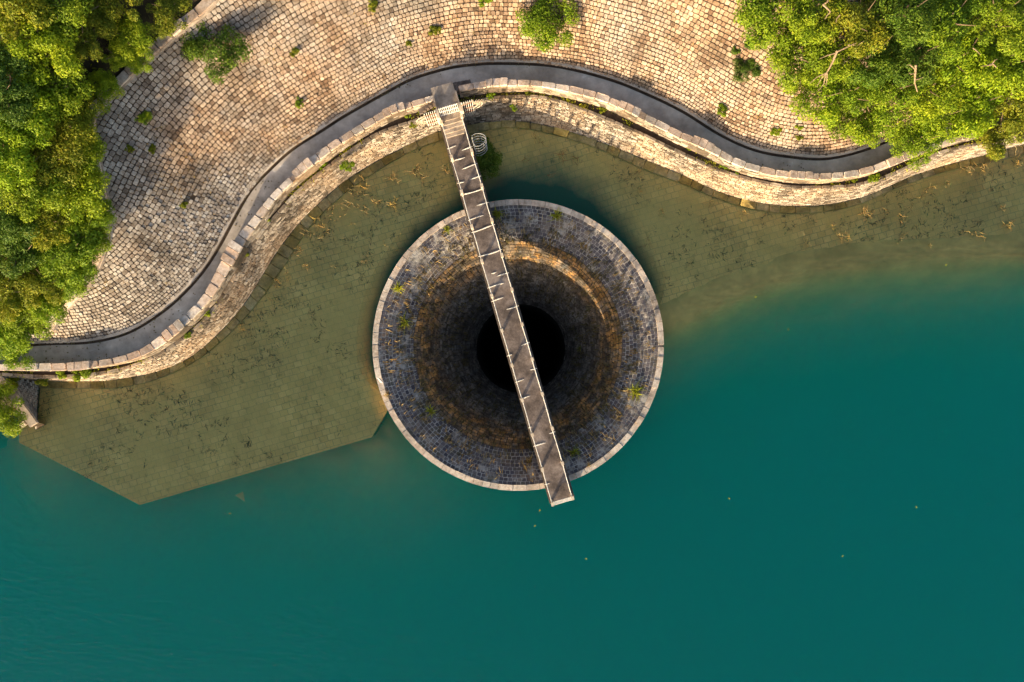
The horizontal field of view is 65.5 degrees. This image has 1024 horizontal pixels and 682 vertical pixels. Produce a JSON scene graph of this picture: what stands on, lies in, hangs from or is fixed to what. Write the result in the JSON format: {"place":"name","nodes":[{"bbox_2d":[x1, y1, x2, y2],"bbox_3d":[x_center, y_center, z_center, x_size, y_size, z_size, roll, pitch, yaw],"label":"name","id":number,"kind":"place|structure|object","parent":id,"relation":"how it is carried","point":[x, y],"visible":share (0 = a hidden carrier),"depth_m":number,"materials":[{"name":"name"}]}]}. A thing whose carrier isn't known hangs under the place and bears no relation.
{"place":"outdoors","nodes":[
{"label":"outdoors","id":0,"kind":"place"},
{"bbox_2d":[0,397,19,448],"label":"bank","id":1,"kind":"structure","parent":0,"point":[3,441],"depth_m":49.37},
{"bbox_2d":[0,379,26,437],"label":"bush","id":2,"kind":"object","parent":1,"relation":"on","point":[5,411],"visible":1,"depth_m":44.32,"materials":[{"name":"green plant"}]},
{"bbox_2d":[28,0,912,343],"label":"stone slope","id":3,"kind":"structure","parent":0,"point":[240,122],"depth_m":42.52,"materials":[{"name":"beige stone"}]},
{"bbox_2d":[37,90,105,153],"bbox_3d":[-21.052,-10.517,38.196,3.336,2.324,3.214,17,90,0],"label":"bush","id":4,"kind":"object","parent":3,"relation":"on","point":[81,127],"visible":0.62,"depth_m":37.50,"materials":[{"name":"green plant"}]},
{"bbox_2d":[56,131,107,177],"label":"bush","id":5,"kind":"object","parent":3,"relation":"on","point":[93,158],"visible":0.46,"depth_m":38.11,"materials":[{"name":"green plant"}]},
{"bbox_2d":[73,221,113,263],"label":"bush","id":6,"kind":"object","parent":3,"relation":"on","point":[106,246],"visible":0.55,"depth_m":39.74,"materials":[{"name":"green plant"}]},
{"bbox_2d":[74,198,117,237],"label":"bush","id":7,"kind":"object","parent":3,"relation":"on","point":[106,221],"visible":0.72,"depth_m":39.35,"materials":[{"name":"green plant"}]},
{"bbox_2d":[80,68,125,113],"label":"bush","id":8,"kind":"object","parent":3,"relation":"on","point":[108,85],"visible":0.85,"depth_m":38.25,"materials":[{"name":"green plant"}]},
{"bbox_2d":[124,45,153,74],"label":"bush","id":9,"kind":"object","parent":3,"relation":"on","point":[137,65],"visible":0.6,"depth_m":38.45,"materials":[{"name":"green plant"}]},
{"bbox_2d":[134,110,152,125],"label":"shrub","id":10,"kind":"object","parent":3,"relation":"on","point":[145,116],"visible":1,"depth_m":40.18,"materials":[{"name":"green plant"}]},
{"bbox_2d":[177,19,252,85],"bbox_3d":[-14.970,-14.758,39.989,3.602,1.288,2.937,39,90,0],"label":"bush","id":11,"kind":"object","parent":3,"relation":"on","point":[192,47],"visible":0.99,"depth_m":39.74,"materials":[{"name":"green plant"}]},
{"bbox_2d":[289,46,299,57],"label":"shrub","id":12,"kind":"object","parent":3,"relation":"on","point":[294,52],"visible":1,"depth_m":41.56,"materials":[{"name":"green plant"}]},
{"bbox_2d":[295,96,303,108],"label":"shrub","id":13,"kind":"object","parent":3,"relation":"on","point":[298,104],"visible":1,"depth_m":42.90,"materials":[{"name":"green plant"}]},
{"bbox_2d":[368,0,377,12],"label":"shrub","id":14,"kind":"object","parent":3,"relation":"on","point":[372,4],"visible":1,"depth_m":41.46,"materials":[{"name":"green plant"}]},
{"bbox_2d":[428,25,441,35],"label":"shrub","id":15,"kind":"object","parent":3,"relation":"on","point":[435,31],"visible":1,"depth_m":42.73,"materials":[{"name":"green plant"}]},
{"bbox_2d":[87,0,883,305],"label":"slope weeds","id":16,"kind":"object","parent":3,"relation":"on","point":[388,86],"visible":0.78,"depth_m":42.48,"materials":[{"name":"plant"}]},
{"bbox_2d":[478,0,492,7],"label":"shrub","id":17,"kind":"object","parent":3,"relation":"on","point":[481,4],"visible":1,"depth_m":42.00,"materials":[{"name":"green plant"}]},
{"bbox_2d":[515,0,580,52],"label":"bush","id":18,"kind":"object","parent":3,"relation":"on","point":[536,17],"visible":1,"depth_m":42.03,"materials":[{"name":"green plant"}]},
{"bbox_2d":[717,103,726,117],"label":"shrub","id":19,"kind":"object","parent":3,"relation":"on","point":[722,109],"visible":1,"depth_m":43.27,"materials":[{"name":"green plant"}]},
{"bbox_2d":[731,58,760,82],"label":"shrub","id":20,"kind":"object","parent":3,"relation":"on","point":[756,72],"visible":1,"depth_m":41.75,"materials":[{"name":"green plant"}]},
{"bbox_2d":[770,127,781,135],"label":"shrub","id":21,"kind":"object","parent":3,"relation":"on","point":[774,131],"visible":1,"depth_m":43.29,"materials":[{"name":"green plant"}]},
{"bbox_2d":[823,102,860,140],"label":"broadleaf tree","id":22,"kind":"object","parent":3,"relation":"on","point":[846,114],"visible":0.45,"depth_m":41.74,"materials":[{"name":"green plant"}]},
{"bbox_2d":[0,65,1020,363],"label":"path","id":23,"kind":"structure","parent":0,"point":[280,173],"depth_m":44.25,"materials":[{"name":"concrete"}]},
{"bbox_2d":[0,343,34,370],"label":"bush","id":24,"kind":"object","parent":23,"relation":"on","point":[12,362],"visible":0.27,"depth_m":42.61,"materials":[{"name":"green plant"}]},
{"bbox_2d":[1,63,810,362],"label":"leaf litter","id":25,"kind":"object","parent":23,"relation":"on","point":[239,226],"visible":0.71,"depth_m":44.24,"materials":[{"name":"plant"}]},
{"bbox_2d":[28,59,1009,345],"bbox_3d":[0.157,-10.976,44.157,79.442,0.174,10.326,-14,90,0],"label":"gutter","id":26,"kind":"object","parent":23,"relation":"on","point":[372,99],"visible":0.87,"depth_m":44.24,"materials":[{"name":"concrete"}]},
{"bbox_2d":[458,77,983,183],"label":"parapet wall","id":27,"kind":"structure","parent":23,"relation":"on","point":[696,144],"depth_m":43.63,"materials":[{"name":"stone"}]},
{"bbox_2d":[357,137,664,390],"bbox_3d":[-1.091,-4.689,47.399,18.917,1.150,12.633,-17,90,0],"label":"sunken trench","id":28,"kind":"object","parent":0,"point":[589,187],"visible":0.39,"depth_m":47.09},
{"bbox_2d":[0,95,1023,681],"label":"water","id":29,"kind":"structure","parent":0,"point":[756,489],"depth_m":60.60,"materials":[{"name":"teal liquid"}]},
{"bbox_2d":[0,376,45,429],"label":"wing wall","id":30,"kind":"structure","parent":29,"relation":"on","point":[28,391],"depth_m":45.77,"materials":[{"name":"stone"}]},
{"bbox_2d":[0,95,1023,388],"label":"retaining wall","id":31,"kind":"structure","parent":29,"relation":"on","point":[288,223],"depth_m":45.98,"materials":[{"name":"stone"}]},
{"bbox_2d":[8,377,19,387],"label":"wall plant","id":32,"kind":"object","parent":31,"relation":"attached to","point":[15,379],"depth_m":45.16,"materials":[{"name":"green plant"}]},
{"bbox_2d":[34,379,49,386],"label":"wall plant","id":33,"kind":"object","parent":31,"relation":"on","point":[43,382],"depth_m":45.16,"materials":[{"name":"green plant"}]},
{"bbox_2d":[56,371,66,379],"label":"wall plant","id":34,"kind":"object","parent":31,"relation":"on","point":[61,375],"depth_m":44.56,"materials":[{"name":"green plant"}]},
{"bbox_2d":[0,96,432,370],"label":"parapet wall","id":35,"kind":"structure","parent":31,"relation":"on","point":[235,253],"depth_m":43.62,"materials":[{"name":"stone"}]},
{"bbox_2d":[339,160,354,171],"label":"wall plant","id":36,"kind":"object","parent":31,"relation":"on","point":[348,165],"depth_m":44.51,"materials":[{"name":"green plant"}]},
{"bbox_2d":[418,79,470,117],"bbox_3d":[-3.603,-13.173,44.420,3.261,1.960,1.831,-18,90,0],"label":"entrance landing","id":37,"kind":"object","parent":31,"relation":"on","point":[445,95],"visible":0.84,"depth_m":43.60,"materials":[{"name":"concrete"}]},
{"bbox_2d":[414,100,485,125],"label":"bridge gate","id":38,"kind":"structure","parent":37,"relation":"on","point":[436,112],"depth_m":43.06,"materials":[{"name":"white paint"}]},
{"bbox_2d":[372,199,663,490],"bbox_3d":[0.353,0.230,58.145,17.313,24.909,17.313,0,90,0],"label":"bellmouth spillway","id":39,"kind":"object","parent":29,"relation":"on","point":[554,344],"visible":0.91,"depth_m":46.59,"materials":[{"name":"black stone"}]},
{"bbox_2d":[492,207,504,222],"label":"grass tuft","id":40,"kind":"object","parent":39,"relation":"on","point":[497,213],"visible":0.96,"depth_m":45.80,"materials":[{"name":"green plant"}]},
{"bbox_2d":[439,110,573,505],"bbox_3d":[-0.317,-1.828,45.725,1.440,4.750,22.324,-16,90,0],"label":"footbridge","id":41,"kind":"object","parent":39,"relation":"on","point":[506,308],"visible":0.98,"depth_m":44.35,"materials":[{"name":"concrete"}]},
{"bbox_2d":[380,209,655,481],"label":"dry grass","id":42,"kind":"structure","parent":39,"relation":"on","point":[466,339],"depth_m":47.15,"materials":[{"name":"plant"}]},
{"bbox_2d":[548,207,563,221],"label":"grass tuft","id":43,"kind":"object","parent":39,"relation":"on","point":[555,216],"visible":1,"depth_m":45.72,"materials":[{"name":"green plant"}]},
{"bbox_2d":[624,375,644,403],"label":"grass tuft","id":44,"kind":"object","parent":39,"relation":"on","point":[635,390],"visible":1,"depth_m":45.86,"materials":[{"name":"green plant"}]},
{"bbox_2d":[18,128,1023,504],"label":"paved apron","id":45,"kind":"object","parent":29,"relation":"on","point":[274,412],"visible":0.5,"depth_m":46.82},
{"bbox_2d":[472,133,486,155],"bbox_3d":[-1.806,-10.966,45.150,0.805,3.700,0.723,0,90,0],"label":"caged ladder","id":46,"kind":"object","parent":45,"relation":"on","point":[475,148],"visible":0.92,"depth_m":44.44,"materials":[{"name":"metal"}]},
{"bbox_2d":[473,136,502,181],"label":"bush","id":47,"kind":"object","parent":45,"relation":"on","point":[485,159],"visible":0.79,"depth_m":45.80,"materials":[{"name":"green plant"}]},
{"bbox_2d":[38,129,1023,480],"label":"sunken weeds","id":48,"kind":"object","parent":45,"relation":"on","point":[384,251],"visible":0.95,"depth_m":46.80,"materials":[{"name":"brown plant"}]},
{"bbox_2d":[0,92,1023,377],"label":"ditch soil","id":49,"kind":"structure","parent":0,"point":[634,126],"depth_m":44.73,"materials":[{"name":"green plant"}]},
{"bbox_2d":[72,369,91,381],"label":"wall plant","id":50,"kind":"object","parent":49,"relation":"on","point":[76,377],"depth_m":44.40,"materials":[{"name":"green plant"}]},
{"bbox_2d":[868,173,879,182],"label":"wall plant","id":51,"kind":"object","parent":49,"relation":"on","point":[871,178],"depth_m":44.55,"materials":[{"name":"green plant"}]},
{"bbox_2d":[974,105,1023,161],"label":"broadleaf tree","id":52,"kind":"object","parent":49,"relation":"on","point":[991,136],"visible":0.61,"depth_m":42.51,"materials":[{"name":"green plant"}]},
{"bbox_2d":[0,0,1023,332],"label":"hillside","id":53,"kind":"structure","parent":0,"point":[104,44],"depth_m":38.81,"materials":[{"name":"green plant"}]},
{"bbox_2d":[0,44,37,129],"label":"bush","id":54,"kind":"object","parent":53,"relation":"on","point":[9,94],"visible":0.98,"depth_m":35.82,"materials":[{"name":"green plant"}]},
{"bbox_2d":[0,117,37,191],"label":"bush","id":55,"kind":"object","parent":53,"relation":"on","point":[16,156],"visible":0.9,"depth_m":36.45,"materials":[{"name":"green plant"}]},
{"bbox_2d":[0,192,39,245],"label":"bush","id":56,"kind":"object","parent":53,"relation":"on","point":[10,225],"visible":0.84,"depth_m":37.91,"materials":[{"name":"green plant"}]},
{"bbox_2d":[0,256,40,322],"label":"bush","id":57,"kind":"object","parent":53,"relation":"on","point":[10,308],"visible":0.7,"depth_m":40.27,"materials":[{"name":"green plant"}]},
{"bbox_2d":[0,229,41,279],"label":"bush","id":58,"kind":"object","parent":53,"relation":"on","point":[22,247],"visible":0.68,"depth_m":38.94,"materials":[{"name":"green plant"}]},
{"bbox_2d":[0,296,41,360],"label":"bush","id":59,"kind":"object","parent":53,"relation":"on","point":[9,336],"visible":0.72,"depth_m":41.71,"materials":[{"name":"green plant"}]},
{"bbox_2d":[2,289,53,339],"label":"bush","id":60,"kind":"object","parent":53,"relation":"on","point":[17,322],"visible":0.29,"depth_m":41.37,"materials":[{"name":"green plant"}]},
{"bbox_2d":[0,0,56,43],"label":"bush","id":61,"kind":"object","parent":53,"relation":"on","point":[19,10],"visible":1,"depth_m":35.17,"materials":[{"name":"green plant"}]},
{"bbox_2d":[0,71,57,152],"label":"bush","id":62,"kind":"object","parent":53,"relation":"on","point":[38,120],"visible":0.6,"depth_m":36.36,"materials":[{"name":"green plant"}]},
{"bbox_2d":[0,151,66,222],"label":"bush","id":63,"kind":"object","parent":53,"relation":"on","point":[32,193],"visible":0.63,"depth_m":37.48,"materials":[{"name":"green plant"}]},
{"bbox_2d":[13,263,68,308],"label":"bush","id":64,"kind":"object","parent":53,"relation":"on","point":[30,286],"visible":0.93,"depth_m":40.12,"materials":[{"name":"green plant"}]},
{"bbox_2d":[0,14,82,85],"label":"bush","id":65,"kind":"object","parent":53,"relation":"on","point":[49,44],"visible":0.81,"depth_m":35.87,"materials":[{"name":"green plant"}]},
{"bbox_2d":[21,188,73,251],"bbox_3d":[-22.626,-5.970,39.272,2.673,2.342,3.279,3,90,0],"label":"bush","id":66,"kind":"object","parent":53,"relation":"on","point":[44,220],"visible":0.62,"depth_m":38.52,"materials":[{"name":"green plant"}]},
{"bbox_2d":[26,291,68,327],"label":"bush","id":67,"kind":"object","parent":53,"relation":"on","point":[56,310],"visible":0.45,"depth_m":40.90,"materials":[{"name":"green plant"}]},
{"bbox_2d":[17,115,87,189],"bbox_3d":[-21.885,-9.023,38.177,3.631,2.324,3.769,2,90,0],"label":"bush","id":68,"kind":"object","parent":53,"relation":"on","point":[59,154],"visible":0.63,"depth_m":37.44,"materials":[{"name":"green plant"}]},
{"bbox_2d":[11,52,94,126],"bbox_3d":[-21.326,-11.957,37.416,3.589,2.567,3.598,34,90,0],"label":"bush","id":69,"kind":"object","parent":53,"relation":"on","point":[66,100],"visible":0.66,"depth_m":36.73,"materials":[{"name":"green plant"}]},
{"bbox_2d":[21,0,94,41],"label":"bush","id":70,"kind":"object","parent":53,"relation":"on","point":[73,10],"visible":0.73,"depth_m":35.73,"materials":[{"name":"green plant"}]},
{"bbox_2d":[28,215,104,286],"bbox_3d":[-22.255,-4.823,40.119,3.673,2.432,3.720,21,90,0],"label":"bush","id":71,"kind":"object","parent":53,"relation":"on","point":[61,257],"visible":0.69,"depth_m":39.34,"materials":[{"name":"green plant"}]},
{"bbox_2d":[36,250,98,302],"bbox_3d":[-22.423,-3.583,40.819,2.862,2.324,3.037,32,90,0],"label":"bush","id":72,"kind":"object","parent":53,"relation":"on","point":[77,289],"visible":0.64,"depth_m":40.11,"materials":[{"name":"green plant"}]},
{"bbox_2d":[46,162,111,223],"bbox_3d":[-21.209,-7.371,39.055,3.352,2.526,3.344,14,90,0],"label":"bush","id":73,"kind":"object","parent":53,"relation":"on","point":[89,188],"visible":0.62,"depth_m":38.32,"materials":[{"name":"green plant"}]},
{"bbox_2d":[58,11,111,64],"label":"bush","id":74,"kind":"object","parent":53,"relation":"on","point":[90,49],"visible":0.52,"depth_m":36.70,"materials":[{"name":"green plant"}]},
{"bbox_2d":[81,0,142,39],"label":"bush","id":75,"kind":"object","parent":53,"relation":"on","point":[110,10],"visible":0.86,"depth_m":36.97,"materials":[{"name":"green plant"}]},
{"bbox_2d":[101,44,128,71],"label":"bush","id":76,"kind":"object","parent":53,"relation":"on","point":[116,61],"visible":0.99,"depth_m":38.04,"materials":[{"name":"green plant"}]},
{"bbox_2d":[107,12,154,62],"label":"bush","id":77,"kind":"object","parent":53,"relation":"on","point":[128,28],"visible":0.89,"depth_m":37.87,"materials":[{"name":"green plant"}]},
{"bbox_2d":[48,0,218,331],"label":"stone kerb","id":78,"kind":"structure","parent":53,"relation":"on","point":[196,14],"depth_m":39.27,"materials":[{"name":"stone"}]},
{"bbox_2d":[145,0,191,38],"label":"bush","id":79,"kind":"object","parent":53,"relation":"on","point":[166,10],"visible":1,"depth_m":37.92,"materials":[{"name":"green plant"}]},
{"bbox_2d":[0,0,1000,331],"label":"undergrowth","id":80,"kind":"object","parent":53,"relation":"on","point":[188,16],"visible":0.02,"depth_m":39.00,"materials":[{"name":"green plant"}]},
{"bbox_2d":[732,0,811,54],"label":"broadleaf tree","id":81,"kind":"object","parent":53,"relation":"on","point":[761,13],"visible":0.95,"depth_m":38.15,"materials":[{"name":"green plant"}]},
{"bbox_2d":[762,11,837,90],"bbox_3d":[14.070,-14.111,39.849,3.750,4.028,3.758,44,90,0],"label":"broadleaf tree","id":82,"kind":"object","parent":53,"relation":"on","point":[786,60],"visible":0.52,"depth_m":38.69,"materials":[{"name":"green plant"}]},
{"bbox_2d":[775,0,851,45],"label":"broadleaf tree","id":83,"kind":"object","parent":53,"relation":"on","point":[808,26],"visible":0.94,"depth_m":37.52,"materials":[{"name":"green plant"}]},
{"bbox_2d":[782,67,844,127],"bbox_3d":[15.191,-12.440,40.858,3.322,4.028,3.131,13,90,0],"label":"broadleaf tree","id":84,"kind":"object","parent":53,"relation":"on","point":[827,113],"visible":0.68,"depth_m":39.73,"materials":[{"name":"green plant"}]},
{"bbox_2d":[802,22,869,82],"bbox_3d":[15.714,-14.002,39.481,2.964,4.029,2.849,36,90,0],"label":"broadleaf tree","id":85,"kind":"object","parent":53,"relation":"on","point":[839,68],"visible":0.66,"depth_m":38.38,"materials":[{"name":"green plant"}]},
{"bbox_2d":[813,41,863,90],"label":"dead branch","id":86,"kind":"object","parent":85,"relation":"attached to","point":[834,57],"visible":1,"depth_m":37.99,"materials":[{"name":"brown wood"}]},
{"bbox_2d":[822,76,885,117],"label":"broadleaf tree","id":87,"kind":"object","parent":53,"relation":"on","point":[846,97],"visible":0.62,"depth_m":39.65,"materials":[{"name":"green plant"}]},
{"bbox_2d":[820,0,891,58],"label":"broadleaf tree","id":88,"kind":"object","parent":53,"relation":"on","point":[866,31],"visible":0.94,"depth_m":37.42,"materials":[{"name":"green plant"}]},
{"bbox_2d":[843,18,903,90],"bbox_3d":[17.382,-13.973,39.575,2.802,4.027,3.435,13,90,0],"label":"broadleaf tree","id":89,"kind":"object","parent":53,"relation":"on","point":[877,75],"visible":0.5,"depth_m":38.43,"materials":[{"name":"green plant"}]},
{"bbox_2d":[845,103,909,148],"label":"broadleaf tree","id":90,"kind":"object","parent":53,"relation":"on","point":[867,130],"visible":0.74,"depth_m":40.63,"materials":[{"name":"green plant"}]},
{"bbox_2d":[854,54,924,126],"bbox_3d":[18.753,-12.876,40.791,3.424,4.027,3.468,42,90,0],"label":"broadleaf tree","id":91,"kind":"object","parent":53,"relation":"on","point":[890,89],"visible":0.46,"depth_m":39.62,"materials":[{"name":"green plant"}]},
{"bbox_2d":[868,0,939,48],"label":"broadleaf tree","id":92,"kind":"object","parent":53,"relation":"on","point":[913,25],"visible":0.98,"depth_m":37.38,"materials":[{"name":"green plant"}]},
{"bbox_2d":[884,114,945,171],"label":"broadleaf tree","id":93,"kind":"object","parent":53,"relation":"on","point":[901,137],"visible":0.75,"depth_m":41.80,"materials":[{"name":"green plant"}]},
{"bbox_2d":[885,15,949,88],"bbox_3d":[19.557,-14.270,39.961,3.266,4.028,3.901,20,90,0],"label":"broadleaf tree","id":94,"kind":"object","parent":53,"relation":"on","point":[903,69],"visible":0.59,"depth_m":38.77,"materials":[{"name":"green plant"}]},
{"bbox_2d":[909,64,922,91],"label":"dead branch","id":95,"kind":"object","parent":94,"relation":"attached to","point":[915,70],"visible":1,"depth_m":38.55,"materials":[{"name":"brown wood"}]},
{"bbox_2d":[904,59,966,117],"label":"broadleaf tree","id":96,"kind":"object","parent":53,"relation":"on","point":[943,90],"visible":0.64,"depth_m":40.20,"materials":[{"name":"green plant"}]},
{"bbox_2d":[910,83,972,142],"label":"broadleaf tree","id":97,"kind":"object","parent":53,"relation":"on","point":[936,126],"visible":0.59,"depth_m":41.26,"materials":[{"name":"green plant"}]},
{"bbox_2d":[914,0,981,63],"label":"broadleaf tree","id":98,"kind":"object","parent":53,"relation":"on","point":[946,23],"visible":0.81,"depth_m":38.17,"materials":[{"name":"green plant"}]},
{"bbox_2d":[937,24,997,88],"bbox_3d":[22.689,-14.339,40.722,3.024,4.029,3.794,-8,90,0],"label":"broadleaf tree","id":99,"kind":"object","parent":53,"relation":"on","point":[976,71],"visible":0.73,"depth_m":39.59,"materials":[{"name":"green plant"}]},
{"bbox_2d":[945,74,1008,140],"bbox_3d":[24.177,-12.411,42.271,4.082,4.029,3.254,-35,90,0],"label":"broadleaf tree","id":100,"kind":"object","parent":53,"relation":"on","point":[975,123],"visible":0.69,"depth_m":41.09,"materials":[{"name":"green plant"}]},
{"bbox_2d":[956,0,1023,56],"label":"broadleaf tree","id":101,"kind":"object","parent":53,"relation":"on","point":[1008,11],"visible":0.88,"depth_m":38.65,"materials":[{"name":"green plant"}]},
{"bbox_2d":[974,25,1023,100],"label":"broadleaf tree","id":102,"kind":"object","parent":53,"relation":"on","point":[1013,79],"visible":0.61,"depth_m":39.98,"materials":[{"name":"green plant"}]},
{"bbox_2d":[990,64,1023,136],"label":"broadleaf tree","id":103,"kind":"object","parent":53,"relation":"on","point":[1015,118],"visible":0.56,"depth_m":41.48,"materials":[{"name":"green plant"}]},
{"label":"water","id":104,"kind":"structure","parent":0,"visible":0},
{"bbox_2d":[406,162,426,181],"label":"water weed","id":105,"kind":"object","parent":104,"relation":"in","point":[414,170],"visible":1,"depth_m":46.52,"materials":[{"name":"brown plant"}]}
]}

